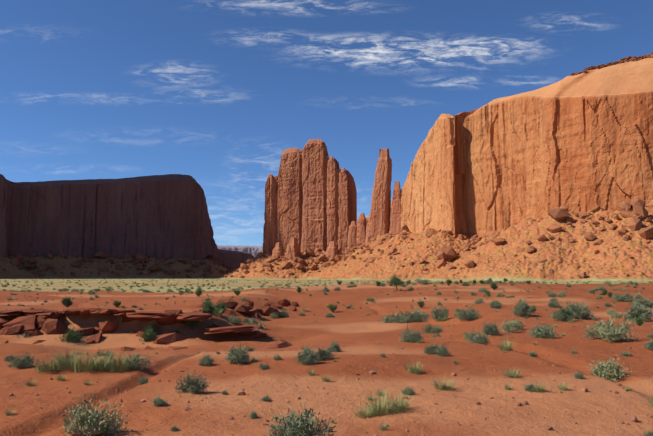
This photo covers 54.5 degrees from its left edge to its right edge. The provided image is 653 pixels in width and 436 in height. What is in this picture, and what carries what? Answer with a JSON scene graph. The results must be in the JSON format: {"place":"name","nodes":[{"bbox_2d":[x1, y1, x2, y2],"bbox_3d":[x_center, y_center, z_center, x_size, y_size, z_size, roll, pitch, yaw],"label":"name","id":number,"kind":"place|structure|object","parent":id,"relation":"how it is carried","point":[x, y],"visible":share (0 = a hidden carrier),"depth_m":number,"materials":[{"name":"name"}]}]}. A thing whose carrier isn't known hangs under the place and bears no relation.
{"place":"outdoors","nodes":[
{"label":"outdoors","id":0,"kind":"place"},
{"bbox_2d":[0,207,652,435],"bbox_3d":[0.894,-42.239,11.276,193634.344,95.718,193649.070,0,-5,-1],"label":"ground","id":1,"kind":"structure","parent":0,"point":[357,335],"depth_m":31.17,"materials":[{"name":"orange sand"}]},
{"bbox_2d":[2,354,14,360],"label":"sage shrub","id":2,"kind":"object","parent":1,"relation":"on","point":[9,358],"visible":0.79,"depth_m":25.05,"materials":[{"name":"green plant"}]},
{"bbox_2d":[4,409,15,415],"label":"grass tuft","id":3,"kind":"object","parent":1,"relation":"on","point":[9,413],"visible":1,"depth_m":15.38,"materials":[{"name":"green plant"}]},
{"bbox_2d":[6,350,36,368],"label":"sage shrub","id":4,"kind":"object","parent":1,"relation":"on","point":[21,362],"visible":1,"depth_m":22.67,"materials":[{"name":"green plant"}]},
{"bbox_2d":[23,378,37,385],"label":"grass tuft","id":5,"kind":"object","parent":1,"relation":"on","point":[30,384],"visible":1,"depth_m":19.97,"materials":[{"name":"green plant"}]},
{"bbox_2d":[33,356,59,371],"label":"grass tuft","id":6,"kind":"object","parent":1,"relation":"on","point":[48,366],"visible":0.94,"depth_m":21.99,"materials":[{"name":"green plant"}]},
{"bbox_2d":[56,374,68,380],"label":"grass tuft","id":7,"kind":"object","parent":1,"relation":"on","point":[61,379],"visible":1,"depth_m":20.75,"materials":[{"name":"green plant"}]},
{"bbox_2d":[61,296,73,307],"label":"green shrub","id":8,"kind":"object","parent":1,"relation":"on","point":[67,301],"visible":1,"depth_m":52.54,"materials":[{"name":"green plant"}]},
{"bbox_2d":[45,346,92,370],"bbox_3d":[-9.181,4.956,22.677,1.718,0.867,1.866,-9,-12,43],"label":"grass tuft","id":9,"kind":"object","parent":1,"relation":"on","point":[65,365],"visible":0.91,"depth_m":22.43,"materials":[{"name":"green plant"}]},
{"bbox_2d":[59,321,88,342],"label":"green shrub","id":10,"kind":"object","parent":1,"relation":"on","point":[71,337],"visible":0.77,"depth_m":43.37,"materials":[{"name":"green plant"}]},
{"bbox_2d":[61,351,105,372],"bbox_3d":[-8.453,5.036,22.312,1.879,0.699,1.795,-1,-8,-22],"label":"grass tuft","id":11,"kind":"object","parent":1,"relation":"on","point":[85,368],"visible":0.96,"depth_m":22.08,"materials":[{"name":"green plant"}]},
{"bbox_2d":[54,393,129,435],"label":"sage shrub","id":12,"kind":"object","parent":1,"relation":"on","point":[94,422],"visible":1,"depth_m":13.24,"materials":[{"name":"green plant"}]},
{"bbox_2d":[81,349,125,370],"bbox_3d":[-8.074,5.074,22.701,1.895,0.732,1.808,-3,-6,29],"label":"grass tuft","id":13,"kind":"object","parent":1,"relation":"on","point":[101,367],"visible":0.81,"depth_m":22.44,"materials":[{"name":"green plant"}]},
{"bbox_2d":[95,347,111,355],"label":"sage shrub","id":14,"kind":"object","parent":1,"relation":"on","point":[102,354],"visible":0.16,"depth_m":30.58,"materials":[{"name":"green plant"}]},
{"bbox_2d":[0,251,233,277],"bbox_3d":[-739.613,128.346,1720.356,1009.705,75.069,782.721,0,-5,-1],"label":"talus boulders","id":15,"kind":"object","parent":1,"relation":"on","point":[41,270],"visible":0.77,"depth_m":1636.20,"materials":[{"name":"brown stone"}]},
{"bbox_2d":[99,352,134,372],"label":"grass tuft","id":16,"kind":"object","parent":1,"relation":"on","point":[118,367],"visible":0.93,"depth_m":22.29,"materials":[{"name":"green plant"}]},
{"bbox_2d":[113,299,120,306],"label":"green shrub","id":17,"kind":"object","parent":1,"relation":"on","point":[116,303],"visible":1,"depth_m":51.28,"materials":[{"name":"green plant"}]},
{"bbox_2d":[0,174,254,268],"bbox_3d":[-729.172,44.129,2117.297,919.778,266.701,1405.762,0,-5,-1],"label":"mesa","id":18,"kind":"structure","parent":1,"relation":"on","point":[160,216],"depth_m":1690.77,"materials":[{"name":"stone"}]},
{"bbox_2d":[0,308,270,337],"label":"ledge rocks","id":19,"kind":"object","parent":1,"relation":"on","point":[148,316],"visible":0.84,"depth_m":45.88,"materials":[{"name":"brown stone"}]},
{"bbox_2d":[121,349,151,370],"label":"sage shrub","id":20,"kind":"object","parent":1,"relation":"on","point":[139,363],"visible":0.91,"depth_m":22.73,"materials":[{"name":"green plant"}]},
{"bbox_2d":[136,375,149,385],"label":"sage shrub","id":21,"kind":"object","parent":1,"relation":"on","point":[142,381],"visible":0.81,"depth_m":20.23,"materials":[{"name":"green plant"}]},
{"bbox_2d":[0,310,293,350],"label":"ledge rubble","id":22,"kind":"object","parent":1,"relation":"on","point":[53,325],"visible":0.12,"depth_m":45.05,"materials":[{"name":"brown stone"}]},
{"bbox_2d":[137,320,156,342],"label":"green shrub","id":23,"kind":"object","parent":1,"relation":"on","point":[148,336],"visible":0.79,"depth_m":44.16,"materials":[{"name":"green plant"}]},
{"bbox_2d":[143,321,158,332],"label":"green shrub","id":24,"kind":"object","parent":1,"relation":"on","point":[154,325],"visible":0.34,"depth_m":45.89,"materials":[{"name":"green plant"}]},
{"bbox_2d":[150,394,169,406],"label":"sage shrub","id":25,"kind":"object","parent":1,"relation":"on","point":[159,402],"visible":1,"depth_m":16.06,"materials":[{"name":"green plant"}]},
{"bbox_2d":[170,426,179,431],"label":"sage shrub","id":26,"kind":"object","parent":1,"relation":"on","point":[175,428],"visible":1,"depth_m":13.54,"materials":[{"name":"green plant"}]},
{"bbox_2d":[177,370,204,392],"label":"sage shrub","id":27,"kind":"object","parent":1,"relation":"on","point":[191,385],"visible":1,"depth_m":17.58,"materials":[{"name":"green plant"}]},
{"bbox_2d":[182,320,199,329],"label":"green shrub","id":28,"kind":"object","parent":1,"relation":"on","point":[192,324],"visible":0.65,"depth_m":46.26,"materials":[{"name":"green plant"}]},
{"bbox_2d":[194,288,201,296],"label":"green shrub","id":29,"kind":"object","parent":1,"relation":"on","point":[198,292],"visible":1,"depth_m":77.14,"materials":[{"name":"green plant"}]},
{"bbox_2d":[198,352,214,366],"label":"sage shrub","id":30,"kind":"object","parent":1,"relation":"on","point":[207,360],"visible":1,"depth_m":23.10,"materials":[{"name":"green plant"}]},
{"bbox_2d":[200,300,216,315],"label":"green shrub","id":31,"kind":"object","parent":1,"relation":"on","point":[208,306],"visible":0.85,"depth_m":48.56,"materials":[{"name":"green plant"}]},
{"bbox_2d":[215,302,227,315],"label":"green shrub","id":32,"kind":"object","parent":1,"relation":"on","point":[220,305],"visible":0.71,"depth_m":52.72,"materials":[{"name":"green plant"}]},
{"bbox_2d":[155,298,298,344],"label":"rocks","id":33,"kind":"object","parent":1,"relation":"on","point":[246,308],"visible":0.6,"depth_m":57.94,"materials":[{"name":"brown stone"}]},
{"bbox_2d":[227,315,241,323],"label":"sage shrub","id":34,"kind":"object","parent":1,"relation":"on","point":[234,319],"visible":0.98,"depth_m":52.05,"materials":[{"name":"green plant"}]},
{"bbox_2d":[218,339,257,364],"bbox_3d":[-3.183,4.910,23.319,1.542,0.982,1.030,-2,-6,19],"label":"sage shrub","id":35,"kind":"object","parent":1,"relation":"on","point":[239,356],"visible":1,"depth_m":23.13,"materials":[{"name":"green plant"}]},
{"bbox_2d":[217,245,262,256],"bbox_3d":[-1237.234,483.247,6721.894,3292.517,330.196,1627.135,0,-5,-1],"label":"mesa","id":36,"kind":"structure","parent":1,"relation":"on","point":[253,250],"depth_m":5998.96,"materials":[{"name":"stone"}]},
{"bbox_2d":[248,411,258,418],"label":"sage shrub","id":37,"kind":"object","parent":1,"relation":"on","point":[254,414],"visible":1,"depth_m":14.89,"materials":[{"name":"green plant"}]},
{"bbox_2d":[244,313,269,328],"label":"sage shrub","id":38,"kind":"object","parent":1,"relation":"on","point":[256,323],"visible":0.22,"depth_m":51.48,"materials":[{"name":"green plant"}]},
{"bbox_2d":[258,363,269,369],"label":"sage shrub","id":39,"kind":"object","parent":1,"relation":"on","point":[263,367],"visible":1,"depth_m":21.52,"materials":[{"name":"green plant"}]},
{"bbox_2d":[262,394,271,401],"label":"sage shrub","id":40,"kind":"object","parent":1,"relation":"on","point":[267,399],"visible":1,"depth_m":16.64,"materials":[{"name":"green plant"}]},
{"bbox_2d":[271,354,281,359],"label":"sage shrub","id":41,"kind":"object","parent":1,"relation":"on","point":[277,357],"visible":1,"depth_m":23.47,"materials":[{"name":"green plant"}]},
{"bbox_2d":[272,242,283,256],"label":"rock spire","id":42,"kind":"structure","parent":1,"relation":"on","point":[277,249],"depth_m":1400.86,"materials":[{"name":"stone"}]},
{"bbox_2d":[277,307,288,317],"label":"sage shrub","id":43,"kind":"object","parent":1,"relation":"on","point":[282,314],"visible":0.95,"depth_m":63.86,"materials":[{"name":"green plant"}]},
{"bbox_2d":[285,237,301,258],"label":"rock spire","id":44,"kind":"structure","parent":1,"relation":"on","point":[293,249],"depth_m":1384.78,"materials":[{"name":"stone"}]},
{"bbox_2d":[262,395,332,435],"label":"sage shrub","id":45,"kind":"object","parent":1,"relation":"on","point":[295,425],"visible":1,"depth_m":11.95,"materials":[{"name":"green plant"}]},
{"bbox_2d":[291,342,320,364],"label":"sage shrub","id":46,"kind":"object","parent":1,"relation":"on","point":[305,356],"visible":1,"depth_m":22.50,"materials":[{"name":"green plant"}]},
{"bbox_2d":[262,139,356,254],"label":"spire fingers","id":47,"kind":"object","parent":1,"relation":"on","point":[310,196],"visible":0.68,"depth_m":1437.29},
{"bbox_2d":[313,344,330,360],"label":"sage shrub","id":48,"kind":"object","parent":1,"relation":"on","point":[323,355],"visible":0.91,"depth_m":23.38,"materials":[{"name":"green plant"}]},
{"bbox_2d":[1,299,652,435],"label":"ground stones","id":49,"kind":"object","parent":1,"relation":"on","point":[633,418],"visible":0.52,"depth_m":17.08,"materials":[{"name":"brown stone"}]},
{"bbox_2d":[325,241,338,257],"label":"rock spire","id":50,"kind":"structure","parent":1,"relation":"on","point":[332,250],"depth_m":1359.89,"materials":[{"name":"stone"}]},
{"bbox_2d":[328,302,336,311],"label":"green shrub","id":51,"kind":"object","parent":1,"relation":"on","point":[332,307],"visible":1,"depth_m":69.04,"materials":[{"name":"green plant"}]},
{"bbox_2d":[327,339,341,351],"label":"sage shrub","id":52,"kind":"object","parent":1,"relation":"on","point":[333,347],"visible":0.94,"depth_m":26.59,"materials":[{"name":"green plant"}]},
{"bbox_2d":[347,221,356,248],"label":"rock spire","id":53,"kind":"structure","parent":1,"relation":"on","point":[352,233],"depth_m":1374.50,"materials":[{"name":"stone"}]},
{"bbox_2d":[356,213,366,246],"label":"rock spire","id":54,"kind":"structure","parent":1,"relation":"on","point":[361,229],"depth_m":1365.86,"materials":[{"name":"stone"}]},
{"bbox_2d":[351,405,376,417],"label":"grass tuft","id":55,"kind":"object","parent":1,"relation":"on","point":[365,414],"visible":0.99,"depth_m":15.13,"materials":[{"name":"green plant"}]},
{"bbox_2d":[358,389,395,416],"bbox_3d":[1.248,4.497,15.531,1.205,0.590,1.350,1,-4,9],"label":"grass tuft","id":56,"kind":"object","parent":1,"relation":"on","point":[380,411],"visible":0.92,"depth_m":15.34,"materials":[{"name":"green plant"}]},
{"bbox_2d":[365,148,391,242],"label":"rock spire","id":57,"kind":"object","parent":1,"relation":"on","point":[379,218],"visible":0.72,"depth_m":1334.81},
{"bbox_2d":[379,423,388,430],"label":"grass tuft","id":58,"kind":"object","parent":1,"relation":"on","point":[384,427],"visible":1,"depth_m":13.49,"materials":[{"name":"green plant"}]},
{"bbox_2d":[376,310,410,322],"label":"sage shrub","id":59,"kind":"object","parent":1,"relation":"on","point":[394,318],"visible":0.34,"depth_m":56.81,"materials":[{"name":"green plant"}]},
{"bbox_2d":[389,181,401,233],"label":"rock spire","id":60,"kind":"structure","parent":1,"relation":"on","point":[395,222],"depth_m":1311.26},
{"bbox_2d":[390,275,404,290],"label":"juniper tree","id":61,"kind":"object","parent":1,"relation":"on","point":[396,282],"visible":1,"depth_m":95.36,"materials":[{"name":"green plant"}]},
{"bbox_2d":[382,390,418,413],"bbox_3d":[1.762,4.501,15.557,1.051,0.531,1.108,2,-6,-22],"label":"grass tuft","id":62,"kind":"object","parent":1,"relation":"on","point":[400,405],"visible":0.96,"depth_m":15.44,"materials":[{"name":"green plant"}]},
{"bbox_2d":[403,384,413,395],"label":"sage shrub","id":63,"kind":"object","parent":1,"relation":"on","point":[407,391],"visible":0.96,"depth_m":17.33,"materials":[{"name":"green plant"}]},
{"bbox_2d":[400,325,425,342],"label":"sage shrub","id":64,"kind":"object","parent":1,"relation":"on","point":[406,337],"visible":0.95,"depth_m":29.76,"materials":[{"name":"green plant"}]},
{"bbox_2d":[401,306,425,321],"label":"sage shrub","id":65,"kind":"object","parent":1,"relation":"on","point":[414,317],"visible":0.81,"depth_m":57.65,"materials":[{"name":"green plant"}]},
{"bbox_2d":[402,360,424,373],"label":"grass tuft","id":66,"kind":"object","parent":1,"relation":"on","point":[411,369],"visible":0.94,"depth_m":21.26,"materials":[{"name":"green plant"}]},
{"bbox_2d":[418,299,424,308],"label":"green shrub","id":67,"kind":"object","parent":1,"relation":"on","point":[421,304],"visible":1,"depth_m":68.36,"materials":[{"name":"green plant"}]},
{"bbox_2d":[421,322,441,333],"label":"sage shrub","id":68,"kind":"object","parent":1,"relation":"on","point":[431,329],"visible":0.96,"depth_m":46.04,"materials":[{"name":"green plant"}]},
{"bbox_2d":[423,340,439,353],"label":"sage shrub","id":69,"kind":"object","parent":1,"relation":"on","point":[432,349],"visible":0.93,"depth_m":25.98,"materials":[{"name":"green plant"}]},
{"bbox_2d":[224,197,652,278],"bbox_3d":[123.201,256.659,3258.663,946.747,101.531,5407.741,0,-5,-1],"label":"talus boulders","id":70,"kind":"object","parent":1,"relation":"on","point":[623,208],"visible":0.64,"depth_m":895.38,"materials":[{"name":"orange stone"}]},
{"bbox_2d":[427,301,449,320],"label":"sage shrub","id":71,"kind":"object","parent":1,"relation":"on","point":[435,315],"visible":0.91,"depth_m":55.58,"materials":[{"name":"green plant"}]},
{"bbox_2d":[435,344,450,356],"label":"sage shrub","id":72,"kind":"object","parent":1,"relation":"on","point":[443,351],"visible":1,"depth_m":25.24,"materials":[{"name":"green plant"}]},
{"bbox_2d":[431,377,459,390],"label":"grass tuft","id":73,"kind":"object","parent":1,"relation":"on","point":[443,387],"visible":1,"depth_m":17.97,"materials":[{"name":"green plant"}]},
{"bbox_2d":[458,304,480,319],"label":"sage shrub","id":74,"kind":"object","parent":1,"relation":"on","point":[465,315],"visible":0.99,"depth_m":51.90,"materials":[{"name":"green plant"}]},
{"bbox_2d":[466,329,494,344],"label":"sage shrub","id":75,"kind":"object","parent":1,"relation":"on","point":[475,338],"visible":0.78,"depth_m":29.97,"materials":[{"name":"green plant"}]},
{"bbox_2d":[479,317,504,335],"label":"sage shrub","id":76,"kind":"object","parent":1,"relation":"on","point":[489,329],"visible":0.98,"depth_m":35.25,"materials":[{"name":"green plant"}]},
{"bbox_2d":[489,282,496,289],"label":"green shrub","id":77,"kind":"object","parent":1,"relation":"on","point":[493,285],"visible":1,"depth_m":99.33,"materials":[{"name":"green plant"}]},
{"bbox_2d":[497,339,514,350],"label":"grass tuft","id":78,"kind":"object","parent":1,"relation":"on","point":[507,347],"visible":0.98,"depth_m":27.01,"materials":[{"name":"green plant"}]},
{"bbox_2d":[497,318,519,332],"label":"sage shrub","id":79,"kind":"object","parent":1,"relation":"on","point":[507,327],"visible":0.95,"depth_m":37.26,"materials":[{"name":"green plant"}]},
{"bbox_2d":[366,58,652,236],"bbox_3d":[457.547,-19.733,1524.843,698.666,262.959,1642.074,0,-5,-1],"label":"mesa","id":80,"kind":"structure","parent":1,"relation":"on","point":[580,142],"depth_m":880.15,"materials":[{"name":"stone"}]},
{"bbox_2d":[570,52,652,75],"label":"mesa cap rocks","id":81,"kind":"object","parent":80,"relation":"on","point":[629,58],"visible":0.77,"depth_m":847.82,"materials":[{"name":"brown stone"}]},
{"bbox_2d":[498,366,522,377],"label":"grass tuft","id":82,"kind":"object","parent":1,"relation":"on","point":[510,375],"visible":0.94,"depth_m":19.71,"materials":[{"name":"green plant"}]},
{"bbox_2d":[509,317,527,329],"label":"sage shrub","id":83,"kind":"object","parent":1,"relation":"on","point":[521,325],"visible":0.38,"depth_m":39.14,"materials":[{"name":"green plant"}]},
{"bbox_2d":[510,297,534,316],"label":"sage shrub","id":84,"kind":"object","parent":1,"relation":"on","point":[522,310],"visible":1,"depth_m":51.54,"materials":[{"name":"green plant"}]},
{"bbox_2d":[522,382,538,392],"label":"sage shrub","id":85,"kind":"object","parent":1,"relation":"on","point":[529,388],"visible":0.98,"depth_m":17.23,"materials":[{"name":"green plant"}]},
{"bbox_2d":[528,351,537,356],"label":"sage shrub","id":86,"kind":"object","parent":1,"relation":"on","point":[532,353],"visible":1,"depth_m":25.11,"materials":[{"name":"green plant"}]},
{"bbox_2d":[532,381,550,392],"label":"grass tuft","id":87,"kind":"object","parent":1,"relation":"on","point":[539,389],"visible":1,"depth_m":17.13,"materials":[{"name":"green plant"}]},
{"bbox_2d":[532,321,554,337],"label":"sage shrub","id":88,"kind":"object","parent":1,"relation":"on","point":[543,331],"visible":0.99,"depth_m":31.84,"materials":[{"name":"green plant"}]},
{"bbox_2d":[545,291,556,296],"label":"sage shrub","id":89,"kind":"object","parent":1,"relation":"on","point":[550,294],"visible":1,"depth_m":78.07,"materials":[{"name":"green plant"}]},
{"bbox_2d":[548,300,560,307],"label":"sage shrub","id":90,"kind":"object","parent":1,"relation":"on","point":[554,304],"visible":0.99,"depth_m":62.75,"materials":[{"name":"green plant"}]},
{"bbox_2d":[552,306,573,320],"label":"sage shrub","id":91,"kind":"object","parent":1,"relation":"on","point":[562,317],"visible":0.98,"depth_m":46.20,"materials":[{"name":"green plant"}]},
{"bbox_2d":[558,383,569,390],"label":"grass tuft","id":92,"kind":"object","parent":1,"relation":"on","point":[563,388],"visible":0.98,"depth_m":17.36,"materials":[{"name":"green plant"}]},
{"bbox_2d":[557,304,573,319],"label":"green shrub","id":93,"kind":"object","parent":1,"relation":"on","point":[567,312],"visible":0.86,"depth_m":46.32,"materials":[{"name":"green plant"}]},
{"bbox_2d":[574,371,583,378],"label":"sage shrub","id":94,"kind":"object","parent":1,"relation":"on","point":[579,375],"visible":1,"depth_m":19.14,"materials":[{"name":"green plant"}]},
{"bbox_2d":[560,299,598,319],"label":"sage shrub","id":95,"kind":"object","parent":1,"relation":"on","point":[579,312],"visible":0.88,"depth_m":48.09,"materials":[{"name":"green plant"}]},
{"bbox_2d":[586,316,608,339],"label":"sage shrub","id":96,"kind":"object","parent":1,"relation":"on","point":[594,333],"visible":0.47,"depth_m":30.61,"materials":[{"name":"green plant"}]},
{"bbox_2d":[601,301,612,306],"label":"sage shrub","id":97,"kind":"object","parent":1,"relation":"on","point":[607,304],"visible":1,"depth_m":65.17,"materials":[{"name":"green plant"}]},
{"bbox_2d":[587,354,635,379],"bbox_3d":[9.460,4.961,21.199,1.560,0.917,1.462,-2,-6,23],"label":"sage shrub","id":98,"kind":"object","parent":1,"relation":"on","point":[608,370],"visible":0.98,"depth_m":20.92,"materials":[{"name":"green plant"}]},
{"bbox_2d":[610,310,622,317],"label":"sage shrub","id":99,"kind":"object","parent":1,"relation":"on","point":[615,315],"visible":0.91,"depth_m":48.84,"materials":[{"name":"green plant"}]},
{"bbox_2d":[596,317,637,343],"bbox_3d":[13.377,5.138,29.378,1.937,1.285,1.591,0,-2,4],"label":"sage shrub","id":100,"kind":"object","parent":1,"relation":"on","point":[616,332],"visible":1,"depth_m":29.11,"materials":[{"name":"green plant"}]},
{"bbox_2d":[609,290,633,301],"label":"sage shrub","id":101,"kind":"object","parent":1,"relation":"on","point":[623,298],"visible":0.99,"depth_m":72.57,"materials":[{"name":"green plant"}]},
{"bbox_2d":[621,350,631,356],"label":"sage shrub","id":102,"kind":"object","parent":1,"relation":"on","point":[626,354],"visible":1,"depth_m":25.82,"materials":[{"name":"green plant"}]},
{"bbox_2d":[619,299,652,321],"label":"sage shrub","id":103,"kind":"object","parent":1,"relation":"on","point":[635,312],"visible":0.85,"depth_m":45.85,"materials":[{"name":"green plant"}]},
{"bbox_2d":[634,316,643,325],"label":"green shrub","id":104,"kind":"object","parent":1,"relation":"on","point":[638,321],"visible":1,"depth_m":42.42,"materials":[{"name":"green plant"}]},
{"bbox_2d":[630,295,652,307],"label":"sage shrub","id":105,"kind":"object","parent":1,"relation":"on","point":[639,303],"visible":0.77,"depth_m":63.21,"materials":[{"name":"green plant"}]},
{"bbox_2d":[643,337,652,349],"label":"sage shrub","id":106,"kind":"object","parent":1,"relation":"on","point":[649,345],"visible":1,"depth_m":27.45,"materials":[{"name":"green plant"}]},
{"bbox_2d":[643,392,652,409],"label":"grass tuft","id":107,"kind":"object","parent":1,"relation":"on","point":[651,403],"visible":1,"depth_m":15.52,"materials":[{"name":"green plant"}]},
{"bbox_2d":[0,0,652,245],"label":"sky","id":108,"kind":"structure","parent":0,"point":[213,92],"materials":[{"name":"blue"}]},
{"bbox_2d":[338,42,482,63],"bbox_3d":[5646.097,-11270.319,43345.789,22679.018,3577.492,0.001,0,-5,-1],"label":"cloud","id":109,"kind":"structure","parent":0,"point":[371,56],"depth_m":43313.47,"materials":[{"name":"white"}]},
{"bbox_2d":[645,430,652,435],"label":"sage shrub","id":110,"kind":"object","parent":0,"point":[648,433],"visible":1,"depth_m":13.17,"materials":[{"name":"green plant"}]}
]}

